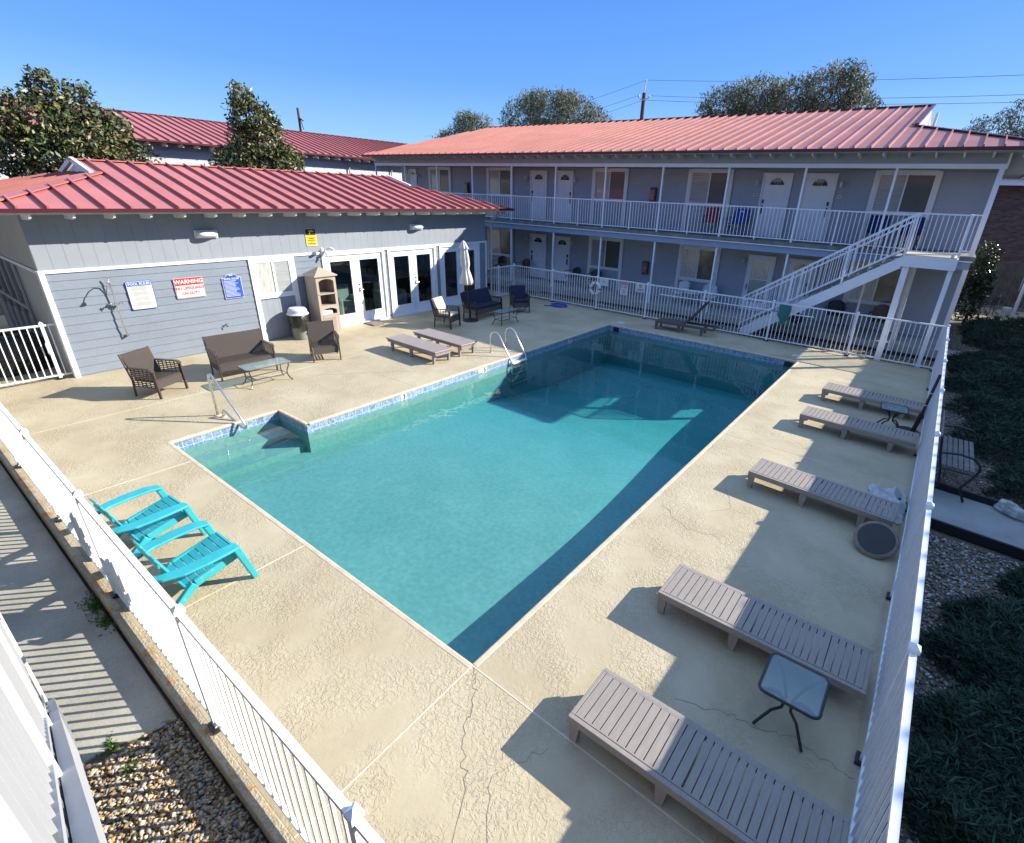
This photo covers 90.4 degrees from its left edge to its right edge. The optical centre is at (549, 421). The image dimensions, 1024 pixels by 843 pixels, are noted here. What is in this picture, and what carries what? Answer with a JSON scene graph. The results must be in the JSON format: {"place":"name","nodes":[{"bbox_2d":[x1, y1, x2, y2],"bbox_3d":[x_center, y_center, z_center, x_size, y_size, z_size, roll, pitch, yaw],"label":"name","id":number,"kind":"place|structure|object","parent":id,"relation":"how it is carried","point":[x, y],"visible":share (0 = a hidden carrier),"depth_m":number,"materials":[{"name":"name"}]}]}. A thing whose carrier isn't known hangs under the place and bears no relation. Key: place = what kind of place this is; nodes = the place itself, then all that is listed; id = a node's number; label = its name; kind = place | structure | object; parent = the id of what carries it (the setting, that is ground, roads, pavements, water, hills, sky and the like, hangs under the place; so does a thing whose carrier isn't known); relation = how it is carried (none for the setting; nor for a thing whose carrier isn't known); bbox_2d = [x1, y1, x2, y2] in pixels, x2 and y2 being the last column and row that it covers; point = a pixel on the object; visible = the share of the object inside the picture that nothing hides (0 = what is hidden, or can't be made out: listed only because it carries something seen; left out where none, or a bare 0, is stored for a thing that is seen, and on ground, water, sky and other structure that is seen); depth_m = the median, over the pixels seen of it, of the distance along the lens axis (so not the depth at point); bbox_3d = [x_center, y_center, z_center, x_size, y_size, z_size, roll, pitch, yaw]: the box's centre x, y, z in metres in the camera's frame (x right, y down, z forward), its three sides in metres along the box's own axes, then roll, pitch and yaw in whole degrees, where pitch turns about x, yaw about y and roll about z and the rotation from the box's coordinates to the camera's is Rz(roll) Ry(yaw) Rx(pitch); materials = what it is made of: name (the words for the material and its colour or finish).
{"place":"outdoors","nodes":[
{"label":"outdoors","id":0,"kind":"place"},
{"bbox_2d":[85,716,266,842],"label":"gravel","id":1,"kind":"structure","parent":0,"point":[227,819],"depth_m":3.75,"materials":[{"name":"gravel"}]},
{"bbox_2d":[0,0,1023,160],"label":"sky","id":2,"kind":"structure","parent":0,"point":[400,71],"materials":[{"name":"blue"}]},
{"bbox_2d":[0,283,1023,842],"bbox_3d":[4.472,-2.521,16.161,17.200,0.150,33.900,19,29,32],"label":"gravel bed","id":3,"kind":"object","parent":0,"point":[91,764],"visible":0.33,"depth_m":6.42,"materials":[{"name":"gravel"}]},
{"bbox_2d":[0,613,106,842],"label":"railing","id":4,"kind":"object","parent":3,"relation":"on","point":[46,796],"depth_m":1.56,"materials":[{"name":"paint"}]},
{"bbox_2d":[0,64,161,177],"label":"magnolia tree","id":5,"kind":"object","parent":3,"relation":"on","point":[37,143],"visible":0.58,"depth_m":15.25,"materials":[{"name":"green plant"}]},
{"bbox_2d":[0,463,177,764],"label":"walkway","id":6,"kind":"structure","parent":3,"relation":"on","point":[100,688],"depth_m":4.93,"materials":[{"name":"concrete"}]},
{"bbox_2d":[75,590,138,779],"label":"weeds","id":7,"kind":"object","parent":3,"relation":"on","point":[111,745],"visible":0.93,"depth_m":5.17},
{"bbox_2d":[0,444,296,842],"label":"deck kerb","id":8,"kind":"structure","parent":3,"relation":"on","point":[264,816],"depth_m":4.42,"materials":[{"name":"concrete"}]},
{"bbox_2d":[0,96,409,180],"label":"wing","id":9,"kind":"structure","parent":3,"relation":"on","point":[178,140],"depth_m":25.94,"materials":[{"name":"metal"}]},
{"bbox_2d":[208,79,309,170],"bbox_3d":[-11.724,-9.386,20.743,3.737,7.648,3.861,19,29,32],"label":"magnolia tree","id":10,"kind":"object","parent":3,"relation":"on","point":[240,150],"visible":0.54,"depth_m":19.44,"materials":[{"name":"green plant"}]},
{"bbox_2d":[432,107,495,138],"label":"oak tree","id":11,"kind":"object","parent":3,"relation":"on","point":[461,124],"visible":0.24,"depth_m":48.35,"materials":[{"name":"green plant"}]},
{"bbox_2d":[0,289,931,842],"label":"pool deck","id":12,"kind":"structure","parent":3,"relation":"on","point":[346,681],"depth_m":5.34,"materials":[{"name":"paint"}]},
{"bbox_2d":[0,329,53,377],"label":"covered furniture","id":13,"kind":"object","parent":12,"relation":"on","point":[16,354],"visible":0.74,"depth_m":10.95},
{"bbox_2d":[0,322,72,386],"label":"gate fence","id":14,"kind":"object","parent":12,"relation":"on","point":[41,325],"visible":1,"depth_m":10.43,"materials":[{"name":"white paint"}]},
{"bbox_2d":[89,485,206,553],"bbox_3d":[-4.756,1.104,5.981,0.875,0.788,0.889,17,28,29],"label":"adirondack chair","id":15,"kind":"object","parent":12,"relation":"on","point":[155,519],"visible":0.87,"depth_m":5.96,"materials":[{"name":"teal plastic"}]},
{"bbox_2d":[118,346,188,398],"bbox_3d":[-7.956,-0.992,10.228,0.734,0.854,0.695,6,25,9],"label":"wicker armchair","id":16,"kind":"object","parent":12,"relation":"on","point":[142,365],"visible":1,"depth_m":10.16,"materials":[{"name":"brown wicker"}]},
{"bbox_2d":[0,402,384,842],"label":"pool fence","id":17,"kind":"object","parent":12,"relation":"on","point":[180,640],"visible":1,"depth_m":3.76,"materials":[{"name":"white paint"}]},
{"bbox_2d":[132,520,258,605],"bbox_3d":[-3.763,1.428,5.350,0.875,0.788,0.889,18,29,31],"label":"adirondack chair","id":18,"kind":"object","parent":12,"relation":"on","point":[226,551],"visible":0.96,"depth_m":5.33,"materials":[{"name":"teal plastic"}]},
{"bbox_2d":[207,373,246,429],"bbox_3d":[-5.827,-0.365,9.193,0.835,0.956,0.115,12,26,21],"label":"step handrail","id":19,"kind":"object","parent":12,"relation":"on","point":[224,412],"visible":1,"depth_m":9.20,"materials":[{"name":"silver metal"}]},
{"bbox_2d":[202,328,278,380],"bbox_3d":[-6.985,-1.533,11.513,0.734,0.854,1.235,22,31,37],"label":"wicker sofa","id":20,"kind":"object","parent":12,"relation":"on","point":[229,351],"visible":0.99,"depth_m":11.51,"materials":[{"name":"brown wicker"}]},
{"bbox_2d":[0,157,513,377],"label":"clubhouse","id":21,"kind":"structure","parent":12,"relation":"on","point":[75,233],"depth_m":12.53,"materials":[{"name":"grey"}]},
{"bbox_2d":[0,258,35,319],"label":"side window","id":22,"kind":"structure","parent":21,"relation":"in","point":[1,260],"depth_m":12.04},
{"bbox_2d":[0,259,40,335],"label":"side window frame","id":23,"kind":"structure","parent":21,"relation":"in","point":[27,306],"depth_m":12.17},
{"bbox_2d":[125,280,157,309],"bbox_3d":[-9.187,-2.847,11.444,0.010,0.625,0.490,19,29,32],"label":"pool rules sign","id":24,"kind":"object","parent":21,"relation":"attached to","point":[141,294],"visible":1,"depth_m":11.44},
{"bbox_2d":[173,276,205,298],"bbox_3d":[-8.598,-3.199,12.146,0.009,0.470,0.620,19,29,32],"label":"no lifeguard sign","id":25,"kind":"object","parent":21,"relation":"attached to","point":[190,287],"visible":1,"depth_m":12.14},
{"bbox_2d":[221,274,243,298],"bbox_3d":[-8.028,-3.432,12.879,0.009,0.603,0.450,19,29,32],"label":"blue rules sign","id":26,"kind":"object","parent":21,"relation":"attached to","point":[232,285],"visible":1,"depth_m":12.88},
{"bbox_2d":[247,256,300,340],"bbox_3d":[-7.402,-3.338,13.880,0.050,2.164,1.200,19,29,32],"label":"window","id":27,"kind":"structure","parent":21,"relation":"in","point":[270,277],"depth_m":13.65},
{"bbox_2d":[336,283,365,314],"bbox_3d":[-6.756,-4.018,16.797,0.850,0.950,0.960,19,29,32],"label":"recliner","id":28,"kind":"object","parent":21,"relation":"in","point":[345,300],"visible":0.46,"depth_m":16.71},
{"bbox_2d":[321,250,390,327],"bbox_3d":[-5.935,-4.115,15.730,0.190,2.164,2.150,19,29,32],"label":"french door","id":29,"kind":"structure","parent":21,"relation":"in","point":[360,316],"depth_m":15.87,"materials":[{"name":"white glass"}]},
{"bbox_2d":[373,279,406,307],"bbox_3d":[-5.706,-4.559,18.088,0.850,0.950,0.960,19,29,32],"label":"recliner","id":30,"kind":"object","parent":21,"relation":"in","point":[401,296],"visible":0.39,"depth_m":17.95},
{"bbox_2d":[387,246,437,317],"bbox_3d":[-4.619,-4.795,17.350,0.190,2.164,2.040,19,29,32],"label":"french door","id":31,"kind":"structure","parent":21,"relation":"in","point":[416,306],"depth_m":17.31,"materials":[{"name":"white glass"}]},
{"bbox_2d":[439,243,479,307],"bbox_3d":[-3.315,-5.468,18.955,0.190,2.164,2.030,19,29,32],"label":"french door","id":32,"kind":"structure","parent":21,"relation":"in","point":[455,300],"depth_m":18.89,"materials":[{"name":"white glass"}]},
{"bbox_2d":[237,357,292,388],"bbox_3d":[-6.148,-1.052,11.042,0.502,0.425,0.962,20,30,34],"label":"coffee table","id":33,"kind":"object","parent":12,"relation":"on","point":[280,364],"visible":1,"depth_m":10.98,"materials":[{"name":"glass"}]},
{"bbox_2d":[286,306,308,339],"bbox_3d":[-6.973,-2.741,14.162,0.570,0.876,0.570,19,29,32],"label":"litter bin","id":34,"kind":"object","parent":12,"relation":"on","point":[298,317],"visible":0.91,"depth_m":13.96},
{"bbox_2d":[302,267,341,333],"bbox_3d":[-6.458,-3.447,14.524,0.630,1.900,0.690,19,29,32],"label":"storage cabinet","id":35,"kind":"object","parent":12,"relation":"on","point":[321,288],"visible":0.72,"depth_m":14.41,"materials":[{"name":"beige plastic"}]},
{"bbox_2d":[305,320,341,362],"bbox_3d":[-5.649,-2.015,12.696,0.695,0.854,0.734,-11,28,-27],"label":"wicker armchair","id":36,"kind":"object","parent":12,"relation":"on","point":[321,335],"visible":1,"depth_m":12.73,"materials":[{"name":"brown wicker"}]},
{"bbox_2d":[386,334,452,363],"bbox_3d":[-3.405,-1.895,13.261,1.980,0.330,0.580,19,29,33],"label":"pool lounger","id":37,"kind":"object","parent":12,"relation":"on","point":[434,350],"visible":1,"depth_m":13.04,"materials":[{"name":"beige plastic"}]},
{"bbox_2d":[413,328,476,356],"bbox_3d":[-2.869,-2.170,13.918,1.980,0.330,0.580,20,30,34],"label":"pool lounger","id":38,"kind":"object","parent":12,"relation":"on","point":[458,342],"visible":0.93,"depth_m":13.68,"materials":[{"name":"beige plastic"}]},
{"bbox_2d":[430,296,460,329],"bbox_3d":[-3.275,-3.438,16.024,0.734,0.881,0.655,10,25,17],"label":"cushioned armchair","id":39,"kind":"object","parent":12,"relation":"on","point":[440,310],"visible":1,"depth_m":15.86,"materials":[{"name":"fabric"}]},
{"bbox_2d":[0,307,927,842],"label":"deck joints","id":40,"kind":"object","parent":12,"relation":"on","point":[468,669],"visible":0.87,"depth_m":4.38,"materials":[{"name":"concrete"}]},
{"bbox_2d":[458,238,476,322],"bbox_3d":[-2.612,-4.566,16.433,0.514,2.648,0.528,19,29,32],"label":"closed parasol","id":41,"kind":"object","parent":12,"relation":"on","point":[466,278],"visible":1,"depth_m":16.22,"materials":[{"name":"white fabric"}]},
{"bbox_2d":[460,287,502,320],"bbox_3d":[-2.316,-4.051,17.465,0.734,0.881,1.455,16,28,28],"label":"cushioned sofa","id":42,"kind":"object","parent":12,"relation":"on","point":[481,301],"visible":0.98,"depth_m":17.31,"materials":[{"name":"fabric"}]},
{"bbox_2d":[166,324,798,668],"bbox_3d":[0.271,-0.633,11.240,7.131,0.052,12.741,19,29,32],"label":"pool coping","id":43,"kind":"object","parent":12,"relation":"on","point":[444,646],"visible":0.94,"depth_m":7.23,"materials":[{"name":"concrete"}]},
{"bbox_2d":[182,330,789,663],"bbox_3d":[0.239,0.170,11.602,7.020,1.394,12.630,19,29,32],"label":"pool basin","id":44,"kind":"object","parent":12,"relation":"in","point":[472,520],"visible":0.57,"depth_m":9.18,"materials":[{"name":"liquid"}]},
{"bbox_2d":[174,326,794,449],"bbox_3d":[0.267,-0.539,11.282,7.020,0.160,12.630,19,29,32],"label":"pool tile band","id":45,"kind":"object","parent":44,"relation":"on","point":[225,432],"visible":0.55,"depth_m":11.27,"materials":[{"name":"tile"}]},
{"bbox_2d":[489,265,513,297],"bbox_3d":[-1.916,-5.726,20.717,0.110,1.285,1.451,19,29,32],"label":"pool fence","id":46,"kind":"object","parent":12,"relation":"on","point":[497,273],"visible":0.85,"depth_m":20.66,"materials":[{"name":"metal"}]},
{"bbox_2d":[489,327,527,389],"bbox_3d":[-1.104,-1.736,13.866,0.830,1.507,0.717,19,29,32],"label":"pool ladder","id":47,"kind":"object","parent":12,"relation":"attached to","point":[518,371],"visible":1,"depth_m":13.74,"materials":[{"name":"silver metal"}]},
{"bbox_2d":[162,371,854,842],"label":"deck cracks","id":48,"kind":"object","parent":12,"relation":"on","point":[544,751],"visible":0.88,"depth_m":4.18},
{"bbox_2d":[509,285,529,312],"bbox_3d":[-1.085,-4.448,18.452,0.655,0.881,0.734,-5,25,-16],"label":"cushioned armchair","id":49,"kind":"object","parent":12,"relation":"on","point":[519,296],"visible":1,"depth_m":18.43,"materials":[{"name":"fabric"}]},
{"bbox_2d":[655,301,716,335],"bbox_3d":[4.469,-3.422,16.453,1.900,1.051,0.570,16,27,27],"label":"sun lounger","id":50,"kind":"object","parent":12,"relation":"on","point":[674,322],"visible":1,"depth_m":16.46,"materials":[{"name":"plastic"}]},
{"bbox_2d":[568,667,849,842],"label":"sun lounger","id":51,"kind":"object","parent":12,"relation":"on","point":[606,709],"visible":1,"depth_m":3.65,"materials":[{"name":"beige plastic"}]},
{"bbox_2d":[513,264,946,368],"bbox_3d":[4.393,-3.945,17.321,14.805,1.285,0.110,19,29,32],"label":"pool fence","id":52,"kind":"object","parent":12,"relation":"on","point":[857,314],"visible":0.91,"depth_m":16.32,"materials":[{"name":"metal"}]},
{"bbox_2d":[660,294,791,324],"bbox_3d":[5.523,-3.759,16.370,4.280,0.625,0.095,19,29,32],"label":"leaf net","id":53,"kind":"object","parent":52,"relation":"hanging from","point":[784,312],"visible":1,"depth_m":15.36,"materials":[{"name":"white paint"}]},
{"bbox_2d":[657,564,873,699],"bbox_3d":[2.051,2.064,5.016,1.900,0.288,0.570,19,29,32],"label":"sun lounger","id":54,"kind":"object","parent":12,"relation":"on","point":[686,588],"visible":1,"depth_m":4.88,"materials":[{"name":"beige plastic"}]},
{"bbox_2d":[752,653,829,751],"bbox_3d":[1.985,2.331,4.213,0.476,0.449,0.476,19,29,32],"label":"side table","id":55,"kind":"object","parent":12,"relation":"on","point":[793,704],"visible":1,"depth_m":4.16,"materials":[{"name":"black metal"}]},
{"bbox_2d":[747,458,899,527],"bbox_3d":[3.918,1.070,7.380,1.900,0.288,0.570,21,30,35],"label":"sun lounger","id":56,"kind":"object","parent":12,"relation":"on","point":[804,485],"visible":1,"depth_m":7.24,"materials":[{"name":"beige plastic"}]},
{"bbox_2d":[798,406,919,451],"bbox_3d":[5.767,0.166,9.544,1.900,0.288,0.570,20,30,34],"label":"sun lounger","id":57,"kind":"object","parent":12,"relation":"on","point":[845,423],"visible":1,"depth_m":9.41,"materials":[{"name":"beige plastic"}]},
{"bbox_2d":[821,382,924,419],"bbox_3d":[6.953,-0.420,10.947,1.900,0.288,0.570,20,30,34],"label":"sun lounger","id":58,"kind":"object","parent":12,"relation":"on","point":[863,396],"visible":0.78,"depth_m":10.85,"materials":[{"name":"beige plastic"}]},
{"bbox_2d":[853,483,906,559],"bbox_3d":[4.634,1.231,7.070,0.546,0.353,2.146,19,29,32],"label":"fallen parasol","id":59,"kind":"object","parent":12,"relation":"on","point":[877,540],"visible":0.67,"depth_m":6.43,"materials":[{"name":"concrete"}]},
{"bbox_2d":[847,324,950,842],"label":"side pool fence","id":60,"kind":"object","parent":12,"relation":"on","point":[880,759],"visible":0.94,"depth_m":3.96,"materials":[{"name":"white paint"}]},
{"bbox_2d":[895,374,941,435],"bbox_3d":[7.008,-0.350,9.658,0.440,1.223,0.440,19,29,32],"label":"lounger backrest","id":61,"kind":"object","parent":12,"relation":"on","point":[917,422],"visible":0.77,"depth_m":9.59,"materials":[{"name":"black metal"}]},
{"bbox_2d":[497,85,611,125],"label":"oak tree","id":62,"kind":"object","parent":3,"relation":"on","point":[561,101],"visible":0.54,"depth_m":42.46,"materials":[{"name":"green plant"}]},
{"bbox_2d":[361,104,1023,357],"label":"apartment building","id":63,"kind":"structure","parent":3,"relation":"on","point":[910,159],"depth_m":18.39,"materials":[{"name":"wood"}]},
{"bbox_2d":[428,167,451,193],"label":"window","id":64,"kind":"structure","parent":63,"relation":"in","point":[444,173],"depth_m":26.52,"materials":[{"name":"glass"}]},
{"bbox_2d":[486,167,513,217],"bbox_3d":[-2.383,-11.060,24.521,1.690,2.180,0.075,19,29,32],"label":"window","id":65,"kind":"structure","parent":63,"relation":"in","point":[498,179],"depth_m":24.42,"materials":[{"name":"glass"}]},
{"bbox_2d":[487,226,513,273],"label":"window","id":66,"kind":"structure","parent":63,"relation":"in","point":[500,236],"depth_m":25.51,"materials":[{"name":"glass"}]},
{"bbox_2d":[529,233,546,278],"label":"door","id":67,"kind":"structure","parent":63,"relation":"in","point":[538,242],"depth_m":24.31,"materials":[{"name":"white metal"}]},
{"bbox_2d":[529,170,547,219],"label":"door","id":68,"kind":"structure","parent":63,"relation":"in","point":[538,178],"depth_m":23.21,"materials":[{"name":"white metal"}]},
{"bbox_2d":[553,236,570,281],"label":"door","id":69,"kind":"structure","parent":63,"relation":"in","point":[562,244],"depth_m":23.55,"materials":[{"name":"wood"}]},
{"bbox_2d":[555,170,573,221],"bbox_3d":[0.664,-9.968,22.501,0.900,2.070,0.119,19,29,32],"label":"door","id":70,"kind":"structure","parent":63,"relation":"in","point":[565,181],"depth_m":22.44,"materials":[{"name":"white metal"}]},
{"bbox_2d":[586,236,624,289],"bbox_3d":[2.437,-7.028,22.296,1.740,2.250,0.075,19,29,32],"label":"window","id":71,"kind":"structure","parent":63,"relation":"in","point":[612,249],"depth_m":22.22,"materials":[{"name":"glass"}]},
{"bbox_2d":[589,168,629,225],"bbox_3d":[2.494,-9.395,21.257,1.710,2.180,0.075,19,29,32],"label":"window","id":72,"kind":"structure","parent":63,"relation":"in","point":[617,178],"depth_m":21.20,"materials":[{"name":"glass"}]},
{"bbox_2d":[441,192,917,249],"bbox_3d":[0.562,-8.687,20.993,24.550,1.030,0.045,19,29,32],"label":"balcony railing","id":73,"kind":"object","parent":63,"relation":"on","point":[753,236],"visible":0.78,"depth_m":18.03,"materials":[{"name":"metal"}]},
{"bbox_2d":[673,244,721,303],"bbox_3d":[5.819,-5.873,20.032,1.680,2.250,0.075,19,29,32],"label":"window","id":74,"kind":"structure","parent":63,"relation":"in","point":[695,263],"depth_m":19.99,"materials":[{"name":"glass"}]},
{"bbox_2d":[681,169,734,233],"bbox_3d":[5.899,-8.232,18.977,1.710,2.180,0.075,19,29,32],"label":"window","id":75,"kind":"structure","parent":63,"relation":"in","point":[704,186],"depth_m":18.92,"materials":[{"name":"glass"}]},
{"bbox_2d":[701,207,720,234],"bbox_3d":[5.930,-7.329,18.566,0.640,0.910,0.640,9,25,15],"label":"camp chair","id":76,"kind":"object","parent":63,"relation":"on","point":[713,215],"visible":0.73,"depth_m":18.66,"materials":[{"name":"red fabric"}]},
{"bbox_2d":[725,208,750,236],"bbox_3d":[6.726,-7.084,18.093,0.640,0.910,0.640,21,30,35],"label":"camp chair","id":77,"kind":"object","parent":63,"relation":"on","point":[741,217],"visible":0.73,"depth_m":18.13,"materials":[{"name":"blue fabric"}]},
{"bbox_2d":[739,254,776,311],"bbox_3d":[7.725,-5.106,18.815,0.970,1.990,0.100,19,29,32],"label":"door","id":78,"kind":"structure","parent":63,"relation":"in","point":[760,268],"depth_m":18.72,"materials":[{"name":"white"}]},
{"bbox_2d":[752,173,794,237],"bbox_3d":[7.803,-7.530,17.722,0.980,2.070,0.119,19,29,32],"label":"door","id":79,"kind":"structure","parent":63,"relation":"in","point":[776,187],"depth_m":17.68,"materials":[{"name":"white metal"}]},
{"bbox_2d":[777,258,816,314],"bbox_3d":[8.795,-4.736,18.088,0.920,1.990,0.119,19,29,32],"label":"door","id":80,"kind":"structure","parent":63,"relation":"in","point":[793,264],"depth_m":17.96,"materials":[{"name":"wood"}]},
{"bbox_2d":[793,173,839,240],"bbox_3d":[8.890,-7.159,16.994,1.000,2.070,0.119,19,29,32],"label":"door","id":81,"kind":"structure","parent":63,"relation":"in","point":[819,190],"depth_m":16.95,"materials":[{"name":"white metal"}]},
{"bbox_2d":[821,300,845,328],"bbox_3d":[9.617,-3.629,17.120,0.588,0.851,0.607,16,28,28],"label":"patio chair","id":82,"kind":"object","parent":63,"relation":"on","point":[838,305],"visible":0.82,"depth_m":17.19,"materials":[{"name":"black metal"}]},
{"bbox_2d":[836,260,912,331],"bbox_3d":[10.720,-4.200,16.752,1.720,2.250,0.075,19,29,32],"label":"window","id":83,"kind":"structure","parent":63,"relation":"in","point":[881,290],"depth_m":16.79,"materials":[{"name":"glass"}]},
{"bbox_2d":[863,304,889,332],"bbox_3d":[10.632,-3.280,16.374,0.588,0.901,0.607,22,31,37],"label":"patio chair","id":84,"kind":"object","parent":63,"relation":"on","point":[881,310],"visible":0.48,"depth_m":16.44,"materials":[{"name":"brown metal"}]},
{"bbox_2d":[863,215,890,247],"bbox_3d":[10.183,-5.904,15.779,0.640,0.910,0.640,16,28,28],"label":"camp chair","id":85,"kind":"object","parent":63,"relation":"on","point":[875,224],"visible":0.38,"depth_m":15.88,"materials":[{"name":"blue fabric"}]},
{"bbox_2d":[857,170,943,248],"bbox_3d":[10.796,-6.560,15.700,1.720,2.180,0.075,19,29,32],"label":"window","id":86,"kind":"structure","parent":63,"relation":"in","point":[914,191],"depth_m":15.56,"materials":[{"name":"glass"}]},
{"bbox_2d":[892,217,925,249],"bbox_3d":[10.899,-5.684,15.356,0.640,0.910,0.640,24,32,39],"label":"camp chair","id":87,"kind":"object","parent":63,"relation":"on","point":[921,225],"visible":0.62,"depth_m":15.34,"materials":[{"name":"blue fabric"}]},
{"bbox_2d":[542,291,935,361],"bbox_3d":[5.453,-3.738,18.688,14.600,0.140,0.080,19,29,32],"label":"garden edging","id":88,"kind":"object","parent":3,"relation":"on","point":[800,337],"visible":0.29,"depth_m":17.19,"materials":[{"name":"stone"}]},
{"bbox_2d":[692,56,885,115],"bbox_3d":[14.432,-16.384,33.361,11.338,12.134,4.486,19,29,32],"label":"oak tree","id":89,"kind":"object","parent":3,"relation":"on","point":[777,102],"visible":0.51,"depth_m":30.48,"materials":[{"name":"green plant"}]},
{"bbox_2d":[738,213,958,367],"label":"staircase","id":90,"kind":"structure","parent":3,"relation":"on","point":[916,260],"depth_m":14.39,"materials":[{"name":"metal"}]},
{"bbox_2d":[905,212,982,258],"bbox_3d":[10.586,-4.808,13.150,2.133,1.030,0.985,-5,25,-15],"label":"landing railing","id":91,"kind":"object","parent":90,"relation":"on","point":[965,234],"visible":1,"depth_m":12.94,"materials":[{"name":"metal"}]},
{"bbox_2d":[866,329,1023,842],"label":"garden gravel","id":92,"kind":"structure","parent":3,"relation":"on","point":[952,573],"depth_m":6.24,"materials":[{"name":"gravel"}]},
{"bbox_2d":[883,349,1023,842],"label":"juniper ground cover","id":93,"kind":"object","parent":3,"relation":"on","point":[974,810],"visible":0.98,"depth_m":4.46,"materials":[{"name":"plant"}]},
{"bbox_2d":[930,518,1023,560],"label":"garden edging","id":94,"kind":"object","parent":3,"relation":"on","point":[982,540],"depth_m":6.88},
{"bbox_2d":[953,240,1004,323],"bbox_3d":[16.198,-5.213,19.215,1.158,3.094,1.512,19,29,32],"label":"evergreen bush","id":95,"kind":"object","parent":3,"relation":"on","point":[979,279],"visible":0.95,"depth_m":18.95,"materials":[{"name":"green plant"}]},
{"bbox_2d":[934,481,1023,508],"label":"garden edging","id":96,"kind":"object","parent":3,"relation":"on","point":[969,495],"depth_m":7.90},
{"bbox_2d":[956,315,1023,362],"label":"juniper patch","id":97,"kind":"object","parent":3,"relation":"on","point":[982,330],"visible":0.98,"depth_m":17.02,"materials":[{"name":"plant"}]},
{"bbox_2d":[960,259,1023,307],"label":"wooden fence","id":98,"kind":"object","parent":3,"relation":"on","point":[1014,270],"visible":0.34,"depth_m":22.67,"materials":[{"name":"wood"}]},
{"bbox_2d":[960,98,1023,136],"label":"oak tree","id":99,"kind":"object","parent":3,"relation":"on","point":[1006,128],"visible":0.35,"depth_m":30.20,"materials":[{"name":"green plant"}]},
{"bbox_2d":[973,177,1023,293],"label":"brick house","id":100,"kind":"structure","parent":3,"relation":"on","point":[1004,226],"depth_m":27.40,"materials":[{"name":"brick"}]},
{"bbox_2d":[993,499,1023,521],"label":"rock","id":101,"kind":"object","parent":3,"relation":"on","point":[1011,509],"visible":0.84,"depth_m":7.47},
{"bbox_2d":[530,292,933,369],"bbox_3d":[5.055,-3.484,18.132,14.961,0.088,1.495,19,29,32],"label":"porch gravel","id":102,"kind":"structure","parent":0,"point":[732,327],"depth_m":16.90,"materials":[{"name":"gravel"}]},
{"bbox_2d":[931,349,1023,548],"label":"garden path","id":103,"kind":"structure","parent":0,"point":[977,517],"depth_m":7.41,"materials":[{"name":"concrete"}]},
{"bbox_2d":[934,410,981,502],"bbox_3d":[6.553,0.543,8.209,0.606,0.973,1.398,19,29,32],"label":"garden bench","id":104,"kind":"object","parent":103,"relation":"on","point":[970,460],"visible":0.97,"depth_m":7.92,"materials":[{"name":"black metal"}]},
{"bbox_2d":[951,304,1023,327],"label":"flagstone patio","id":105,"kind":"structure","parent":0,"point":[1019,314],"depth_m":21.83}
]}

